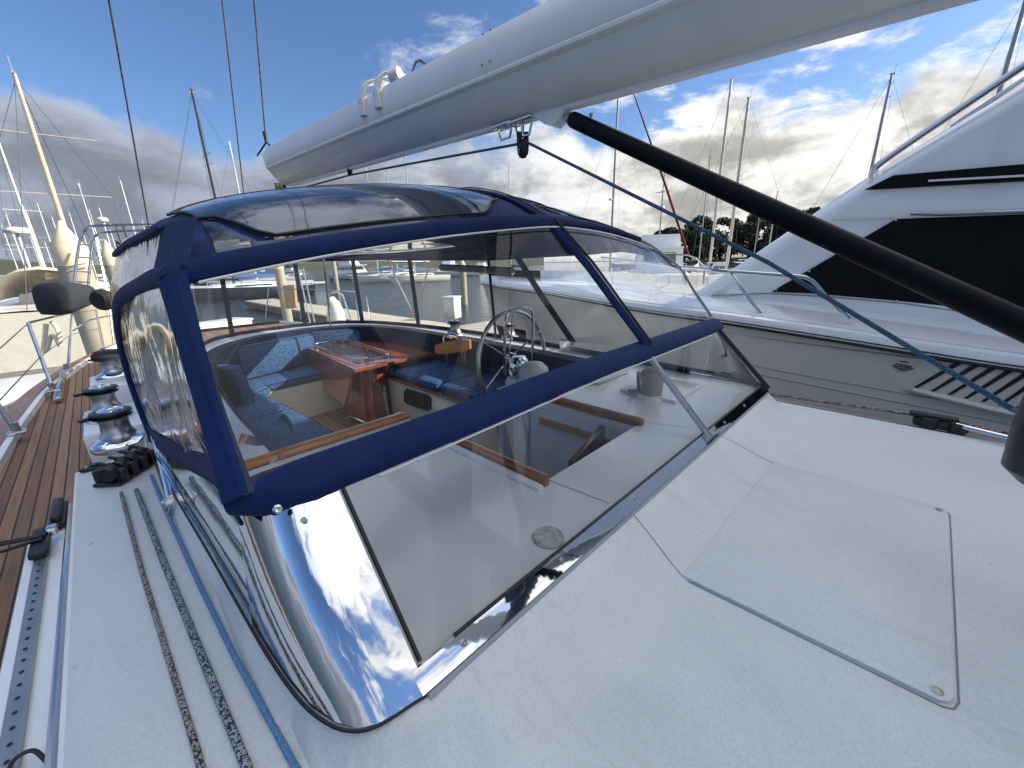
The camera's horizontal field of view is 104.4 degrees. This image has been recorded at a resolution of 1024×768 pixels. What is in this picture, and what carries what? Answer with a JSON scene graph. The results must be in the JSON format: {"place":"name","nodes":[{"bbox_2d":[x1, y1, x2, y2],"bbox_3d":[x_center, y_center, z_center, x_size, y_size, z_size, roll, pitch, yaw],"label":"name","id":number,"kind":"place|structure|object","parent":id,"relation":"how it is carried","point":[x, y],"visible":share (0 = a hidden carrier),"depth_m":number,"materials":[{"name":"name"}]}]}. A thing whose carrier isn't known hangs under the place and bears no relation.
{"place":"outdoors","nodes":[
{"label":"outdoors","id":0,"kind":"place"},
{"bbox_2d":[0,258,543,276],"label":"hills","id":1,"kind":"structure","parent":0,"point":[4,270],"depth_m":407.22,"materials":[{"name":"plant"}]},
{"bbox_2d":[0,261,698,494],"bbox_3d":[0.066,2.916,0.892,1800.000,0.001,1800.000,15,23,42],"label":"water","id":2,"kind":"structure","parent":0,"point":[387,298],"depth_m":37.34,"materials":[{"name":"grey liquid"}]},
{"bbox_2d":[0,222,20,271],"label":"sailboat","id":3,"kind":"object","parent":2,"relation":"on","point":[9,249],"visible":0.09,"depth_m":79.22,"materials":[{"name":"white plastic"}]},
{"bbox_2d":[4,209,40,293],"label":"sailboat","id":4,"kind":"object","parent":2,"relation":"on","point":[17,247],"visible":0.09,"depth_m":53.05,"materials":[{"name":"white plastic"}]},
{"bbox_2d":[0,141,52,293],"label":"sailboat","id":5,"kind":"object","parent":2,"relation":"on","point":[23,210],"visible":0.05,"depth_m":32.47,"materials":[{"name":"white plastic"}]},
{"bbox_2d":[24,206,48,266],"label":"sailboat","id":6,"kind":"object","parent":2,"relation":"on","point":[35,240],"visible":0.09,"depth_m":48.93,"materials":[{"name":"white plastic"}]},
{"bbox_2d":[36,202,51,264],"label":"sailboat","id":7,"kind":"object","parent":2,"relation":"on","point":[48,237],"visible":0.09,"depth_m":60.89,"materials":[{"name":"white plastic"}]},
{"bbox_2d":[0,55,125,372],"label":"sailboat","id":8,"kind":"object","parent":2,"relation":"on","point":[18,352],"visible":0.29,"depth_m":13.72,"materials":[{"name":"white plastic"}]},
{"bbox_2d":[2,227,30,267],"bbox_3d":[-32.406,-7.689,26.701,1.200,5.395,1.200,15,23,42],"label":"radar pole","id":9,"kind":"object","parent":8,"relation":"attached to","point":[17,231],"visible":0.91,"depth_m":26.03,"materials":[{"name":"white plastic"}]},
{"bbox_2d":[49,221,115,354],"bbox_3d":[-8.379,-0.424,8.201,0.489,5.479,0.489,15,23,42],"label":"piling","id":10,"kind":"object","parent":2,"relation":"in","point":[63,244],"visible":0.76,"depth_m":7.60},
{"bbox_2d":[68,183,114,282],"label":"sailboat","id":11,"kind":"object","parent":2,"relation":"on","point":[79,186],"visible":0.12,"depth_m":56.03,"materials":[{"name":"white plastic"}]},
{"bbox_2d":[83,236,106,279],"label":"sailboat","id":12,"kind":"object","parent":2,"relation":"on","point":[99,275],"visible":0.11,"depth_m":85.05,"materials":[{"name":"white plastic"}]},
{"bbox_2d":[88,207,107,281],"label":"sailboat","id":13,"kind":"object","parent":2,"relation":"on","point":[97,237],"visible":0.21,"depth_m":71.07,"materials":[{"name":"white plastic"}]},
{"bbox_2d":[100,241,115,284],"bbox_3d":[-13.788,-2.216,14.314,0.458,5.566,0.458,15,23,42],"label":"piling","id":14,"kind":"object","parent":2,"relation":"in","point":[107,258],"visible":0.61,"depth_m":13.52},
{"bbox_2d":[119,180,140,235],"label":"sailboat","id":15,"kind":"object","parent":2,"relation":"on","point":[127,207],"visible":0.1,"depth_m":50.83,"materials":[{"name":"white plastic"}]},
{"bbox_2d":[193,278,239,284],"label":"sailboat","id":16,"kind":"object","parent":2,"relation":"on","point":[235,279],"visible":0.04,"depth_m":84.71,"materials":[{"name":"white plastic"}]},
{"bbox_2d":[199,317,252,328],"bbox_3d":[-10.486,-1.898,14.177,0.980,0.695,2.080,5,18,21],"label":"dock box","id":17,"kind":"object","parent":2,"relation":"on","point":[222,322],"visible":0.34,"depth_m":14.03,"materials":[{"name":"white plastic"}]},
{"bbox_2d":[172,87,314,301],"bbox_3d":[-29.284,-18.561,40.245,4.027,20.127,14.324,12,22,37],"label":"sailboat","id":18,"kind":"object","parent":2,"relation":"on","point":[248,290],"visible":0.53,"depth_m":41.06,"materials":[{"name":"white plastic"}]},
{"bbox_2d":[206,137,313,284],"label":"sailboat","id":19,"kind":"object","parent":2,"relation":"on","point":[260,272],"visible":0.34,"depth_m":56.19,"materials":[{"name":"white plastic"}]},
{"bbox_2d":[238,266,294,280],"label":"sailboat","id":20,"kind":"object","parent":2,"relation":"on","point":[290,278],"visible":0.12,"depth_m":88.84,"materials":[{"name":"white plastic"}]},
{"bbox_2d":[273,266,292,320],"bbox_3d":[-12.441,-4.382,21.773,0.499,5.287,0.499,15,23,42],"label":"piling","id":21,"kind":"object","parent":2,"relation":"in","point":[279,273],"visible":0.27,"depth_m":21.36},
{"bbox_2d":[284,265,308,278],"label":"motorboat","id":22,"kind":"object","parent":2,"relation":"on","point":[289,269],"visible":0.45,"depth_m":108.71,"materials":[{"name":"white plastic"}]},
{"bbox_2d":[331,261,339,291],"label":"piling","id":23,"kind":"object","parent":2,"relation":"in","point":[335,275],"visible":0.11,"depth_m":47.08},
{"bbox_2d":[245,299,449,326],"bbox_3d":[-11.808,-4.362,24.322,24.840,0.470,2.140,15,23,42],"label":"dock","id":24,"kind":"object","parent":2,"relation":"on","point":[319,311],"visible":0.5,"depth_m":22.43,"materials":[{"name":"concrete"}]},
{"bbox_2d":[328,261,379,279],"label":"motorboat","id":25,"kind":"object","parent":2,"relation":"on","point":[343,269],"visible":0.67,"depth_m":92.38,"materials":[{"name":"white plastic"}]},
{"bbox_2d":[347,167,406,282],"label":"sailboat","id":26,"kind":"object","parent":2,"relation":"on","point":[377,278],"visible":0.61,"depth_m":74.20,"materials":[{"name":"white plastic"}]},
{"bbox_2d":[379,165,417,274],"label":"sailboat","id":27,"kind":"object","parent":2,"relation":"on","point":[401,273],"visible":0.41,"depth_m":83.80,"materials":[{"name":"white plastic"}]},
{"bbox_2d":[386,156,449,283],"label":"sailboat","id":28,"kind":"object","parent":2,"relation":"on","point":[420,277],"visible":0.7,"depth_m":71.18,"materials":[{"name":"white plastic"}]},
{"bbox_2d":[431,246,479,276],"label":"sailboat","id":29,"kind":"object","parent":2,"relation":"on","point":[453,274],"visible":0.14,"depth_m":99.23,"materials":[{"name":"white plastic"}]},
{"bbox_2d":[459,261,467,304],"bbox_3d":[-3.721,-7.102,30.714,0.520,4.882,0.520,15,23,42],"label":"piling","id":30,"kind":"object","parent":2,"relation":"in","point":[463,288],"visible":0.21,"depth_m":30.42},
{"bbox_2d":[460,321,498,333],"bbox_3d":[10.952,-5.629,26.777,3.940,0.470,37.740,15,23,42],"label":"dock","id":31,"kind":"object","parent":2,"relation":"on","point":[480,326],"depth_m":15.95,"materials":[{"name":"concrete"}]},
{"bbox_2d":[0,217,1023,767],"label":"sailing yacht","id":32,"kind":"object","parent":2,"relation":"on","point":[768,581],"visible":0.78,"depth_m":1.02,"materials":[{"name":"white plastic"}]},
{"bbox_2d":[0,523,58,560],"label":"track car","id":33,"kind":"object","parent":32,"relation":"on","point":[40,539],"visible":1,"depth_m":1.40,"materials":[{"name":"black plastic"}]},
{"bbox_2d":[41,321,62,352],"bbox_3d":[-7.316,-0.750,6.306,0.326,0.494,0.182,-3,17,-6],"label":"hanging line","id":34,"kind":"object","parent":32,"relation":"hanging from","point":[46,342],"visible":0.95,"depth_m":6.28,"materials":[{"name":"beige fabric"}]},
{"bbox_2d":[31,281,94,314],"bbox_3d":[-6.137,-1.183,5.427,0.585,0.446,0.420,-1,17,1],"label":"covered outboard","id":35,"kind":"object","parent":32,"relation":"attached to","point":[58,298],"visible":0.91,"depth_m":5.28,"materials":[{"name":"fabric"}]},
{"bbox_2d":[79,462,102,472],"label":"deck block","id":36,"kind":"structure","parent":32,"relation":"on","point":[92,467],"depth_m":1.71,"materials":[{"name":"black plastic"}]},
{"bbox_2d":[89,289,110,309],"bbox_3d":[-5.419,-1.122,5.277,0.280,0.280,0.200,-1,17,0],"label":"round cover","id":37,"kind":"object","parent":32,"relation":"on","point":[99,299],"visible":0.73,"depth_m":5.19,"materials":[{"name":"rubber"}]},
{"bbox_2d":[73,384,133,423],"bbox_3d":[-2.338,0.103,2.275,0.212,0.190,0.216,15,23,42],"label":"winch","id":38,"kind":"object","parent":32,"relation":"on","point":[102,396],"visible":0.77,"depth_m":2.23,"materials":[{"name":"metal"}]},
{"bbox_2d":[88,349,124,381],"bbox_3d":[-2.915,-0.143,2.881,0.205,0.215,0.210,15,23,42],"label":"winch","id":39,"kind":"object","parent":32,"relation":"on","point":[110,363],"visible":0.91,"depth_m":2.83,"materials":[{"name":"metal"}]},
{"bbox_2d":[77,405,148,455],"bbox_3d":[-1.900,0.210,1.900,0.216,0.194,0.221,15,23,42],"label":"winch","id":40,"kind":"object","parent":32,"relation":"on","point":[118,431],"visible":0.96,"depth_m":1.86,"materials":[{"name":"metal"}]},
{"bbox_2d":[92,445,154,487],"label":"rope clutch bank","id":41,"kind":"structure","parent":32,"relation":"on","point":[121,470],"depth_m":1.62,"materials":[{"name":"black plastic"}]},
{"bbox_2d":[108,0,148,226],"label":"backstay","id":42,"kind":"object","parent":32,"relation":"attached to","point":[115,38],"depth_m":4.35,"materials":[{"name":"metal"}]},
{"bbox_2d":[119,491,205,767],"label":"rope","id":43,"kind":"object","parent":32,"relation":"on","point":[190,729],"visible":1,"depth_m":0.87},
{"bbox_2d":[150,436,177,515],"bbox_3d":[-1.435,0.313,1.615,0.052,0.145,0.770,-17,23,-42],"label":"stainless strut","id":44,"kind":"object","parent":32,"relation":"on","point":[169,502],"visible":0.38,"depth_m":1.39,"materials":[{"name":"metal"}]},
{"bbox_2d":[134,488,253,767],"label":"rope","id":45,"kind":"object","parent":32,"relation":"on","point":[236,742],"visible":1,"depth_m":0.87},
{"bbox_2d":[149,474,300,767],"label":"rope","id":46,"kind":"object","parent":32,"relation":"on","point":[287,752],"visible":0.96,"depth_m":0.86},
{"bbox_2d":[221,0,243,192],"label":"backstay","id":47,"kind":"object","parent":32,"relation":"attached to","point":[232,92],"depth_m":5.59,"materials":[{"name":"metal"}]},
{"bbox_2d":[249,385,270,394],"bbox_3d":[-2.733,0.104,3.996,0.424,0.100,0.364,3,17,12],"label":"seat cushion","id":48,"kind":"object","parent":32,"relation":"on","point":[266,390],"visible":0.27,"depth_m":4.04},
{"bbox_2d":[233,393,333,451],"bbox_3d":[-2.034,0.328,3.210,1.624,0.104,0.564,13,22,39],"label":"seat cushion","id":49,"kind":"object","parent":32,"relation":"on","point":[261,414],"visible":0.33,"depth_m":3.10,"materials":[{"name":"fabric"}]},
{"bbox_2d":[218,363,254,405],"bbox_3d":[-2.662,-0.003,3.594,0.660,0.383,0.165,5,18,20],"label":"back cushion","id":50,"kind":"object","parent":49,"relation":"on","point":[236,386],"visible":0.48,"depth_m":3.46,"materials":[{"name":"fabric"}]},
{"bbox_2d":[218,387,258,470],"bbox_3d":[-1.926,0.270,2.714,0.149,0.342,1.900,-16,22,-39],"label":"back cushion","id":51,"kind":"object","parent":49,"relation":"on","point":[228,401],"visible":0.01,"depth_m":2.55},
{"bbox_2d":[248,365,321,390],"bbox_3d":[-2.433,-0.121,4.715,0.504,0.100,1.354,12,22,38],"label":"seat cushion","id":52,"kind":"object","parent":32,"relation":"on","point":[287,378],"visible":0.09,"depth_m":4.43,"materials":[{"name":"fabric"}]},
{"bbox_2d":[239,334,314,379],"bbox_3d":[-2.721,-0.331,4.602,0.120,0.360,0.950,7,19,26],"label":"back cushion","id":53,"kind":"object","parent":52,"relation":"on","point":[266,357],"visible":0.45,"depth_m":4.52,"materials":[{"name":"fabric"}]},
{"bbox_2d":[282,285,297,308],"bbox_3d":[-5.309,-2.083,9.500,0.310,0.552,0.254,-1,17,-1],"label":"wooden fender board","id":54,"kind":"object","parent":32,"relation":"attached to","point":[290,298],"visible":0.93,"depth_m":9.45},
{"bbox_2d":[311,329,360,354],"bbox_3d":[-2.179,-0.533,5.156,0.750,0.340,0.120,-9,19,-24],"label":"back cushion","id":55,"kind":"object","parent":32,"relation":"on","point":[332,335],"visible":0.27,"depth_m":5.04,"materials":[{"name":"fabric"}]},
{"bbox_2d":[326,291,351,320],"bbox_3d":[-3.881,-1.713,8.930,0.658,0.727,0.480,-1,17,0],"label":"stern lifebuoy case","id":56,"kind":"object","parent":32,"relation":"attached to","point":[336,312],"visible":0.77,"depth_m":8.86,"materials":[{"name":"white plastic"}]},
{"bbox_2d":[308,339,432,422],"bbox_3d":[-1.527,-0.026,4.521,1.957,0.753,1.105,15,23,42],"label":"cockpit table","id":57,"kind":"object","parent":32,"relation":"on","point":[354,374],"visible":0.85,"depth_m":4.24,"materials":[{"name":"brown wood"}]},
{"bbox_2d":[110,183,723,525],"bbox_3d":[-1.108,-0.697,3.245,2.930,1.276,5.072,-13,21,-34],"label":"cockpit enclosure","id":58,"kind":"object","parent":32,"relation":"on","point":[161,266],"visible":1,"depth_m":1.17,"materials":[{"name":"fabric"}]},
{"bbox_2d":[110,232,159,310],"bbox_3d":[-1.274,-0.250,1.355,0.867,0.480,0.079,13,22,39],"label":"shoulder window","id":59,"kind":"structure","parent":58,"relation":"in","point":[138,258],"depth_m":1.25,"materials":[{"name":"plastic"}]},
{"bbox_2d":[120,288,208,458],"bbox_3d":[-1.075,0.000,1.226,1.487,0.644,0.062,13,22,39],"label":"side window","id":60,"kind":"structure","parent":58,"relation":"in","point":[153,360],"depth_m":1.13,"materials":[{"name":"plastic"}]},
{"bbox_2d":[213,236,450,253],"bbox_3d":[-1.874,-1.266,3.654,1.967,0.081,1.796,15,23,42],"label":"aft roof window","id":61,"kind":"structure","parent":58,"relation":"in","point":[224,245],"depth_m":3.56,"materials":[{"name":"plastic"}]},
{"bbox_2d":[177,184,494,232],"bbox_3d":[-0.505,-0.647,1.417,0.503,0.267,1.095,15,23,42],"label":"roof window","id":62,"kind":"structure","parent":58,"relation":"in","point":[283,210],"depth_m":1.23,"materials":[{"name":"plastic"}]},
{"bbox_2d":[439,264,514,274],"bbox_3d":[-0.362,-1.085,3.751,1.011,0.106,0.070,15,23,42],"label":"rolled window","id":63,"kind":"structure","parent":58,"relation":"in","point":[442,267],"depth_m":3.67,"materials":[{"name":"plastic"}]},
{"bbox_2d":[523,200,610,225],"bbox_3d":[0.335,-0.944,2.237,0.475,0.210,0.742,15,23,42],"label":"port roof window","id":64,"kind":"structure","parent":58,"relation":"in","point":[573,213],"depth_m":2.15,"materials":[{"name":"plastic"}]},
{"bbox_2d":[386,359,506,452],"bbox_3d":[-0.615,0.198,3.992,1.480,0.615,0.620,15,23,42],"label":"helm bench","id":65,"kind":"object","parent":32,"relation":"on","point":[420,389],"visible":0.56,"depth_m":3.79,"materials":[{"name":"blue plastic"}]},
{"bbox_2d":[435,330,471,368],"bbox_3d":[-0.588,-0.333,4.002,0.574,0.417,0.054,15,23,42],"label":"helm seat back","id":66,"kind":"object","parent":65,"relation":"on","point":[455,346],"visible":0.98,"depth_m":3.98,"materials":[{"name":"brown wood"}]},
{"bbox_2d":[446,320,464,338],"bbox_3d":[-0.606,-0.587,4.215,0.205,0.184,0.210,15,23,42],"label":"winch","id":67,"kind":"object","parent":32,"relation":"on","point":[455,326],"visible":0.94,"depth_m":4.17,"materials":[{"name":"metal"}]},
{"bbox_2d":[153,330,769,733],"bbox_3d":[0.061,-0.004,1.972,1.642,0.371,2.746,15,23,42],"label":"windscreen","id":68,"kind":"object","parent":32,"relation":"on","point":[304,584],"visible":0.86,"depth_m":0.77,"materials":[{"name":"silver metal"}]},
{"bbox_2d":[501,323,518,340],"bbox_3d":[-0.023,-0.538,4.043,0.184,0.165,0.187,15,23,42],"label":"winch","id":69,"kind":"object","parent":32,"relation":"on","point":[508,329],"visible":0.67,"depth_m":4.00,"materials":[{"name":"metal"}]},
{"bbox_2d":[476,307,548,393],"bbox_3d":[0.147,0.054,3.196,0.488,1.322,0.801,15,23,42],"label":"steering pedestal","id":70,"kind":"object","parent":32,"relation":"on","point":[521,367],"visible":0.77,"depth_m":3.05,"materials":[{"name":"metal"}]},
{"bbox_2d":[533,526,564,549],"bbox_3d":[0.103,0.432,1.122,0.090,0.013,0.090,15,23,42],"label":"deck plate","id":71,"kind":"object","parent":32,"relation":"on","point":[548,537],"visible":1,"depth_m":1.11,"materials":[{"name":"metal"}]},
{"bbox_2d":[568,425,605,466],"bbox_3d":[0.354,0.663,1.909,0.030,0.850,0.420,8,19,29],"label":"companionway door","id":72,"kind":"structure","parent":32,"relation":"in","point":[596,440],"depth_m":1.79,"materials":[{"name":"grey plastic"}]},
{"bbox_2d":[627,371,640,392],"bbox_3d":[0.717,-0.001,2.318,0.105,0.118,0.151,-2,17,-2],"label":"folded crank","id":73,"kind":"object","parent":32,"relation":"on","point":[638,389],"visible":0.81,"depth_m":2.33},
{"bbox_2d":[635,366,663,401],"bbox_3d":[0.792,-0.011,2.242,0.170,0.175,0.170,15,23,42],"label":"cowl vent","id":74,"kind":"object","parent":32,"relation":"on","point":[652,382],"visible":0.88,"depth_m":2.20,"materials":[{"name":"plastic"}]},
{"bbox_2d":[659,363,713,372],"bbox_3d":[1.151,-0.109,2.665,0.380,0.012,0.014,14,23,41],"label":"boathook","id":75,"kind":"object","parent":32,"relation":"on","point":[694,369],"visible":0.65,"depth_m":2.65,"materials":[{"name":"metal"}]},
{"bbox_2d":[768,393,1008,434],"bbox_3d":[1.690,0.070,2.492,0.187,0.061,3.511,-16,22,-39],"label":"rail","id":76,"kind":"object","parent":32,"relation":"on","point":[879,409],"visible":0.33,"depth_m":2.25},
{"bbox_2d":[909,410,1007,439],"bbox_3d":[2.382,0.296,1.702,0.134,0.076,1.028,-10,19,-27],"label":"traveller car","id":77,"kind":"object","parent":32,"relation":"on","point":[934,422],"visible":0.9,"depth_m":2.01,"materials":[{"name":"plastic"}]},
{"bbox_2d":[1001,395,1023,484],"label":"mast","id":78,"kind":"object","parent":32,"relation":"on","point":[1012,461],"visible":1,"depth_m":0.65,"materials":[{"name":"metal"}]},
{"bbox_2d":[263,0,978,185],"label":"boom","id":79,"kind":"object","parent":78,"relation":"attached to","point":[551,63],"visible":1,"depth_m":1.35,"materials":[{"name":"paint"}]},
{"bbox_2d":[253,0,270,155],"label":"topping lift","id":80,"kind":"object","parent":79,"relation":"attached to","point":[264,132],"visible":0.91,"depth_m":3.26,"materials":[{"name":"metal"}]},
{"bbox_2d":[517,122,528,158],"bbox_3d":[0.044,-1.020,1.628,0.048,0.169,0.072,-9,19,-24],"label":"block","id":81,"kind":"object","parent":79,"relation":"hanging from","point":[522,148],"depth_m":1.62,"materials":[{"name":"plastic"}]},
{"bbox_2d":[308,141,1016,412],"bbox_3d":[-0.417,-0.799,2.116,0.326,0.962,4.224,-15,22,-38],"label":"mainsheet","id":82,"kind":"object","parent":81,"relation":"hanging from","point":[950,371],"visible":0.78,"depth_m":1.10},
{"bbox_2d":[563,111,1023,343],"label":"boom vang","id":83,"kind":"object","parent":78,"relation":"attached to","point":[996,313],"visible":1,"depth_m":0.95,"materials":[{"name":"black paint"}]},
{"bbox_2d":[491,162,540,275],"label":"sailboat","id":84,"kind":"object","parent":2,"relation":"on","point":[515,266],"visible":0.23,"depth_m":75.24,"materials":[{"name":"white plastic"}]},
{"bbox_2d":[567,98,649,272],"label":"sailboat","id":85,"kind":"object","parent":2,"relation":"on","point":[612,265],"visible":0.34,"depth_m":49.12,"materials":[{"name":"white plastic"}]},
{"bbox_2d":[598,263,634,271],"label":"motorboat","id":86,"kind":"object","parent":2,"relation":"on","point":[619,269],"visible":0.13,"depth_m":57.25,"materials":[{"name":"white plastic"}]},
{"bbox_2d":[628,173,692,275],"bbox_3d":[14.658,-15.351,39.706,5.438,12.400,17.608,4,18,16],"label":"motorboat","id":87,"kind":"object","parent":2,"relation":"on","point":[667,243],"visible":0.47,"depth_m":35.90,"materials":[{"name":"white plastic"}]},
{"bbox_2d":[683,143,716,276],"bbox_3d":[19.088,-16.306,39.759,4.027,14.001,14.324,8,19,28],"label":"sailboat","id":88,"kind":"object","parent":2,"relation":"on","point":[697,265],"visible":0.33,"depth_m":39.87,"materials":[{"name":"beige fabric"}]},
{"bbox_2d":[691,262,741,273],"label":"motorboat","id":89,"kind":"object","parent":2,"relation":"on","point":[718,265],"visible":0.17,"depth_m":43.87,"materials":[{"name":"white plastic"}]},
{"bbox_2d":[670,74,770,274],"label":"sailboat","id":90,"kind":"object","parent":2,"relation":"on","point":[720,173],"visible":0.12,"depth_m":42.20,"materials":[{"name":"white plastic"}]},
{"bbox_2d":[683,90,781,276],"bbox_3d":[21.054,-16.895,36.230,13.224,17.106,3.717,2,17,9],"label":"sailboat","id":91,"kind":"object","parent":2,"relation":"on","point":[729,264],"visible":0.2,"depth_m":36.03,"materials":[{"name":"white plastic"}]},
{"bbox_2d":[480,61,1023,439],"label":"motor yacht","id":92,"kind":"object","parent":2,"relation":"on","point":[949,201],"visible":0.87,"depth_m":3.41,"materials":[{"name":"white plastic"}]},
{"bbox_2d":[772,214,1023,307],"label":"window cover","id":93,"kind":"structure","parent":92,"relation":"in","point":[986,253],"depth_m":3.27,"materials":[{"name":"black"}]},
{"bbox_2d":[810,65,912,212],"bbox_3d":[26.558,-14.096,28.995,12.124,15.747,3.408,3,18,14],"label":"sailboat","id":94,"kind":"object","parent":2,"relation":"on","point":[879,130],"visible":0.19,"depth_m":27.82,"materials":[{"name":"white plastic"}]},
{"bbox_2d":[944,0,1023,129],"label":"sailboat","id":95,"kind":"object","parent":2,"relation":"on","point":[1008,59],"visible":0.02,"depth_m":24.73,"materials":[{"name":"grey metal"}]},
{"bbox_2d":[442,295,461,318],"bbox_3d":[-2.801,-3.613,18.650,0.680,1.025,0.680,7,19,26],"label":"dock box","id":96,"kind":"object","parent":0,"point":[452,306],"visible":1,"depth_m":18.42,"materials":[{"name":"white plastic"}]},
{"bbox_2d":[0,0,1023,264],"label":"sky","id":97,"kind":"structure","parent":0,"point":[809,105],"materials":[{"name":"blue"}]},
{"bbox_2d":[633,94,688,254],"bbox_3d":[6.528,-8.639,16.972,4.506,6.024,0.178,-12,20,-31],"label":"furled jib","id":98,"kind":"object","parent":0,"point":[674,212],"visible":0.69,"depth_m":17.21,"materials":[{"name":"red fabric"}]},
{"bbox_2d":[632,257,747,269],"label":"shore","id":99,"kind":"structure","parent":0,"point":[693,261],"depth_m":134.63,"materials":[{"name":"soil"}]},
{"bbox_2d":[653,227,687,241],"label":"tree","id":100,"kind":"object","parent":99,"relation":"on","point":[668,231],"visible":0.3,"depth_m":128.02,"materials":[{"name":"green plant"}]},
{"bbox_2d":[676,221,708,261],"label":"tree","id":101,"kind":"object","parent":99,"relation":"on","point":[692,232],"visible":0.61,"depth_m":126.75,"materials":[{"name":"green plant"}]},
{"bbox_2d":[690,215,721,260],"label":"tree","id":102,"kind":"object","parent":99,"relation":"on","point":[708,223],"visible":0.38,"depth_m":130.41,"materials":[{"name":"green plant"}]},
{"bbox_2d":[705,216,757,259],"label":"tree","id":103,"kind":"object","parent":99,"relation":"on","point":[741,229],"visible":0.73,"depth_m":132.87,"materials":[{"name":"green plant"}]},
{"bbox_2d":[733,214,769,257],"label":"tree","id":104,"kind":"object","parent":99,"relation":"on","point":[749,219],"visible":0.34,"depth_m":135.72,"materials":[{"name":"green plant"}]},
{"bbox_2d":[742,220,787,255],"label":"tree","id":105,"kind":"object","parent":99,"relation":"on","point":[780,232],"visible":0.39,"depth_m":129.63,"materials":[{"name":"green plant"}]},
{"bbox_2d":[806,206,820,214],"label":"tree","id":106,"kind":"object","parent":99,"relation":"on","point":[815,209],"visible":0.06,"depth_m":125.79,"materials":[{"name":"green plant"}]},
{"bbox_3d":[-2.992,2.456,1.442,13.340,0.470,1.340,15,23,42],"label":"dock","id":107,"kind":"object","parent":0,"visible":0},
{"bbox_2d":[0,373,49,416],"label":"dock box","id":108,"kind":"object","parent":107,"relation":"on","point":[22,386],"visible":0.14,"depth_m":6.54,"materials":[{"name":"white plastic"}]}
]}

